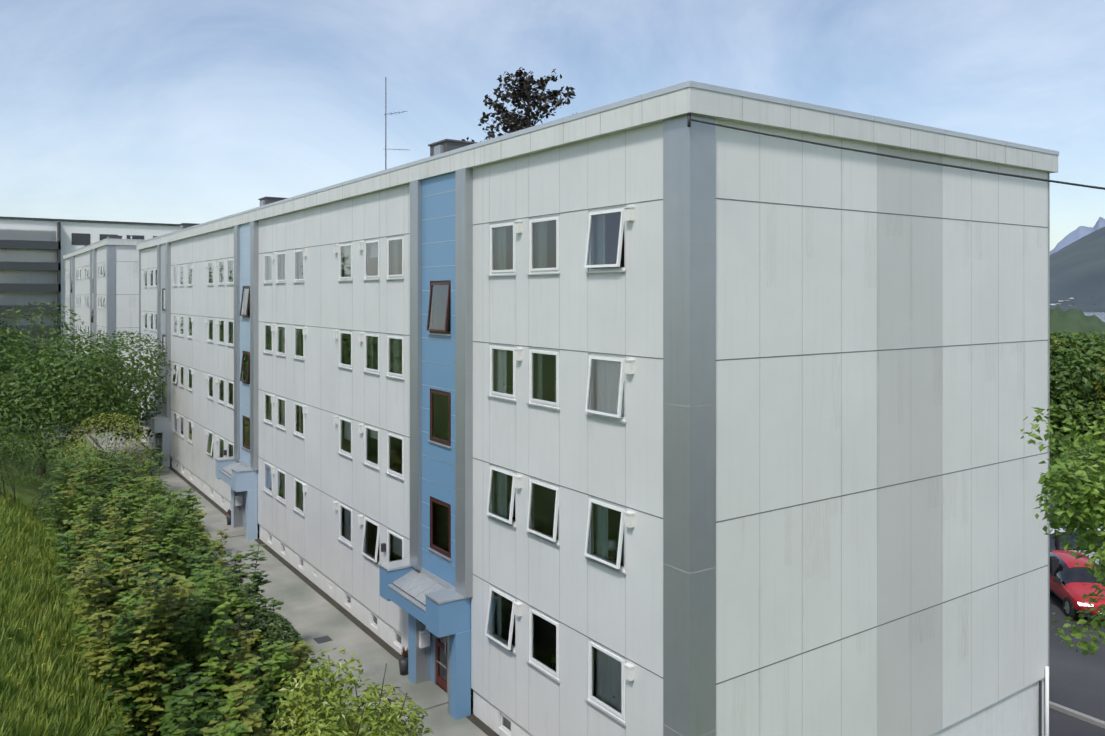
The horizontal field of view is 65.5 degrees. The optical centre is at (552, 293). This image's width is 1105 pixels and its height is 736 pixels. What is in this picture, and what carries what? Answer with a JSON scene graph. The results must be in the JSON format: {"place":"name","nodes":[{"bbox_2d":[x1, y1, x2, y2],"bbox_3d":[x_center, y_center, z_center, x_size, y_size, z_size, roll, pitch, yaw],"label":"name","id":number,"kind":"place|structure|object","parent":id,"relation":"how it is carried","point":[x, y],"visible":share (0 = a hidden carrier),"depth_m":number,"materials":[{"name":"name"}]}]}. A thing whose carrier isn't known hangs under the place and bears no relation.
{"place":"outdoors","nodes":[
{"label":"outdoors","id":0,"kind":"place"},
{"bbox_2d":[13,424,135,441],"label":"road end","id":1,"kind":"structure","parent":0,"point":[92,431],"depth_m":62.55,"materials":[{"name":"asphalt"}]},
{"bbox_2d":[462,67,576,141],"bbox_3d":[-1.346,-0.179,48.071,13.836,24.634,15.278,0,0,-35],"label":"tree","id":2,"kind":"object","parent":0,"point":[523,84],"depth_m":47.42,"materials":[{"name":"plant"}]},
{"bbox_2d":[0,360,1104,712],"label":"terrain ground","id":3,"kind":"structure","parent":0,"point":[28,492],"depth_m":50.33,"materials":[{"name":"green plant"}]},
{"bbox_2d":[0,307,36,373],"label":"conifer tree","id":4,"kind":"object","parent":3,"relation":"on","point":[10,336],"depth_m":61.27,"materials":[{"name":"green plant"}]},
{"bbox_2d":[0,433,78,511],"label":"fern bush","id":5,"kind":"object","parent":3,"relation":"on","point":[12,479],"depth_m":36.89,"materials":[{"name":"green plant"}]},
{"bbox_2d":[30,472,130,530],"bbox_3d":[-18.098,8.727,33.239,3.664,3.464,5.231,0,0,-35],"label":"fern bush","id":6,"kind":"object","parent":3,"relation":"on","point":[41,514],"visible":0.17,"depth_m":32.32,"materials":[{"name":"green plant"}]},
{"bbox_2d":[0,301,171,477],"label":"tree","id":7,"kind":"object","parent":3,"relation":"on","point":[108,391],"depth_m":45.81,"materials":[{"name":"green plant"}]},
{"bbox_2d":[0,216,179,360],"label":"modern building","id":8,"kind":"structure","parent":3,"relation":"on","point":[33,251],"depth_m":121.58,"materials":[{"name":"grey concrete"}]},
{"bbox_2d":[63,235,143,400],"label":"block","id":9,"kind":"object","parent":3,"relation":"on","point":[102,285],"visible":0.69,"depth_m":73.37,"materials":[{"name":"white concrete"}]},
{"bbox_2d":[61,412,153,489],"bbox_3d":[-21.823,8.245,42.209,4.064,4.921,4.863,0,0,-35],"label":"round bush","id":10,"kind":"object","parent":3,"relation":"on","point":[116,436],"depth_m":41.73,"materials":[{"name":"green plant"}]},
{"bbox_2d":[90,454,149,489],"bbox_3d":[-19.331,8.882,37.882,3.260,3.577,4.493,0,0,-35],"label":"round bush","id":11,"kind":"object","parent":3,"relation":"on","point":[134,465],"depth_m":38.13,"materials":[{"name":"green plant"}]},
{"bbox_2d":[0,486,349,735],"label":"bank grass","id":12,"kind":"structure","parent":3,"relation":"on","point":[49,686],"depth_m":20.59,"materials":[{"name":"green plant"}]},
{"bbox_2d":[39,446,345,735],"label":"hedge","id":13,"kind":"object","parent":3,"relation":"on","point":[220,721],"depth_m":19.34,"materials":[{"name":"green plant"}]},
{"bbox_2d":[222,609,309,731],"bbox_3d":[-7.043,9.246,20.910,2.100,2.931,3.495,0,0,-35],"label":"yew bush","id":14,"kind":"object","parent":3,"relation":"on","point":[267,619],"depth_m":20.55,"materials":[{"name":"green plant"}]},
{"bbox_2d":[84,431,498,735],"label":"concrete path","id":15,"kind":"structure","parent":3,"relation":"on","point":[316,616],"depth_m":26.50,"materials":[{"name":"concrete"}]},
{"bbox_2d":[269,648,433,735],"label":"rhododendron bush","id":16,"kind":"object","parent":3,"relation":"on","point":[300,710],"depth_m":16.31,"materials":[{"name":"green plant"}]},
{"bbox_2d":[136,81,1058,735],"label":"block","id":17,"kind":"structure","parent":3,"relation":"on","point":[652,413],"depth_m":18.39,"materials":[{"name":"white concrete"}]},
{"bbox_2d":[384,77,406,169],"bbox_3d":[-5.848,-5.792,32.103,0.989,4.700,0.950,0,0,-4],"label":"antenna","id":18,"kind":"object","parent":17,"relation":"on","point":[385,114],"visible":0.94,"depth_m":32.27,"materials":[{"name":"metal"}]},
{"bbox_2d":[687,113,1104,189],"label":"cable service line","id":19,"kind":"object","parent":17,"relation":"attached to","point":[689,119],"visible":0.98,"depth_m":12.92,"materials":[{"name":"metal"}]},
{"bbox_2d":[1050,426,1064,456],"bbox_3d":[29.883,9.491,54.963,4.144,3.535,5.330,0,0,-35],"label":"bank bush","id":20,"kind":"object","parent":3,"relation":"on","point":[1061,451],"visible":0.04,"depth_m":53.09,"materials":[{"name":"green plant"}]},
{"bbox_2d":[1050,391,1067,455],"bbox_3d":[29.070,7.593,55.834,7.651,6.248,7.371,0,0,-35],"label":"tree","id":21,"kind":"object","parent":3,"relation":"on","point":[1054,432],"depth_m":53.61,"materials":[{"name":"green plant"}]},
{"bbox_2d":[1020,400,1104,655],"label":"tree","id":22,"kind":"object","parent":3,"relation":"on","point":[1083,498],"depth_m":8.84,"materials":[{"name":"green plant"}]},
{"bbox_2d":[1050,337,1089,378],"bbox_3d":[34.537,5.482,61.370,8.226,5.986,7.184,0,0,-35],"label":"tree","id":23,"kind":"object","parent":3,"relation":"on","point":[1057,347],"visible":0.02,"depth_m":59.30,"materials":[{"name":"green plant"}]},
{"bbox_2d":[1050,380,1094,432],"bbox_3d":[30.771,6.255,57.066,7.578,5.878,9.324,0,0,-35],"label":"tree","id":24,"kind":"object","parent":3,"relation":"on","point":[1055,418],"visible":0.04,"depth_m":53.88,"materials":[{"name":"green plant"}]},
{"bbox_2d":[1050,329,1104,419],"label":"tree","id":25,"kind":"object","parent":3,"relation":"on","point":[1084,347],"visible":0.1,"depth_m":58.23,"materials":[{"name":"green plant"}]},
{"bbox_2d":[1050,334,1104,433],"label":"tree","id":26,"kind":"object","parent":3,"relation":"on","point":[1062,368],"depth_m":53.87,"materials":[{"name":"green plant"}]},
{"bbox_2d":[1050,392,1104,440],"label":"bank bush","id":27,"kind":"object","parent":3,"relation":"on","point":[1089,421],"depth_m":53.44,"materials":[{"name":"green plant"}]},
{"bbox_2d":[1050,433,1104,485],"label":"bank bush","id":28,"kind":"object","parent":3,"relation":"on","point":[1084,442],"depth_m":50.85,"materials":[{"name":"green plant"}]},
{"bbox_2d":[1064,333,1093,338],"bbox_3d":[38.294,5.930,63.083,8.389,6.364,9.286,0,0,-35],"label":"tree","id":29,"kind":"object","parent":3,"relation":"on","point":[1080,335],"depth_m":62.99,"materials":[{"name":"green plant"}]},
{"bbox_2d":[1075,331,1104,359],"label":"tree","id":30,"kind":"object","parent":3,"relation":"on","point":[1096,335],"visible":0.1,"depth_m":60.59,"materials":[{"name":"green plant"}]},
{"bbox_2d":[1079,337,1102,365],"bbox_3d":[37.702,6.033,60.610,6.024,5.967,8.707,0,0,4],"label":"tree","id":31,"kind":"object","parent":3,"relation":"on","point":[1092,354],"depth_m":60.30,"materials":[{"name":"green plant"}]},
{"bbox_2d":[1081,360,1104,407],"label":"tree","id":32,"kind":"object","parent":3,"relation":"on","point":[1099,397],"visible":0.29,"depth_m":54.40,"materials":[{"name":"green plant"}]},
{"bbox_2d":[1094,402,1104,434],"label":"bank bush","id":33,"kind":"object","parent":3,"relation":"on","point":[1102,418],"visible":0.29,"depth_m":52.77,"materials":[{"name":"green plant"}]},
{"bbox_2d":[0,0,1104,250],"label":"sky","id":34,"kind":"structure","parent":0,"point":[145,111],"materials":[{"name":"blue"}]},
{"bbox_2d":[1049,504,1104,735],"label":"road asphalt","id":35,"kind":"structure","parent":0,"point":[1076,693],"depth_m":26.13,"materials":[{"name":"grey asphalt"}]},
{"bbox_2d":[1050,550,1104,619],"bbox_3d":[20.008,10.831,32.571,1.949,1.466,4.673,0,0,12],"label":"car","id":36,"kind":"object","parent":35,"relation":"on","point":[1072,585],"visible":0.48,"depth_m":31.88,"materials":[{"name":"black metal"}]},
{"bbox_2d":[1050,525,1104,563],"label":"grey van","id":37,"kind":"object","parent":35,"relation":"on","point":[1053,543],"visible":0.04,"depth_m":35.90,"materials":[{"name":"black metal"}]},
{"bbox_2d":[1054,527,1102,549],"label":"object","id":38,"kind":"object","parent":35,"relation":"on","point":[1056,538],"depth_m":35.79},
{"bbox_2d":[1050,226,1104,311],"bbox_3d":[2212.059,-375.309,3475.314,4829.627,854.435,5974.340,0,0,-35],"label":"mountain","id":39,"kind":"structure","parent":0,"point":[1077,269],"depth_m":2658.91,"materials":[{"name":"stone"}]},
{"bbox_2d":[1050,292,1096,304],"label":"shore houses","id":40,"kind":"structure","parent":39,"relation":"on","point":[1068,299],"depth_m":2346.16,"materials":[{"name":"white"}]},
{"bbox_2d":[1050,305,1104,340],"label":"hill","id":41,"kind":"structure","parent":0,"point":[1072,320],"depth_m":397.32,"materials":[{"name":"green plant"}]},
{"bbox_2d":[1050,217,1104,254],"bbox_3d":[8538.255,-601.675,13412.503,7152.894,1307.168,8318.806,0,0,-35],"label":"mountain","id":42,"kind":"structure","parent":0,"point":[1079,232],"depth_m":13411.79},
{"bbox_2d":[1083,312,1104,321],"bbox_3d":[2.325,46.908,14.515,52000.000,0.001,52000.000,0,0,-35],"label":"sea water","id":43,"kind":"structure","parent":0,"point":[1100,315],"depth_m":1966.11,"materials":[{"name":"blue liquid"}]}
]}

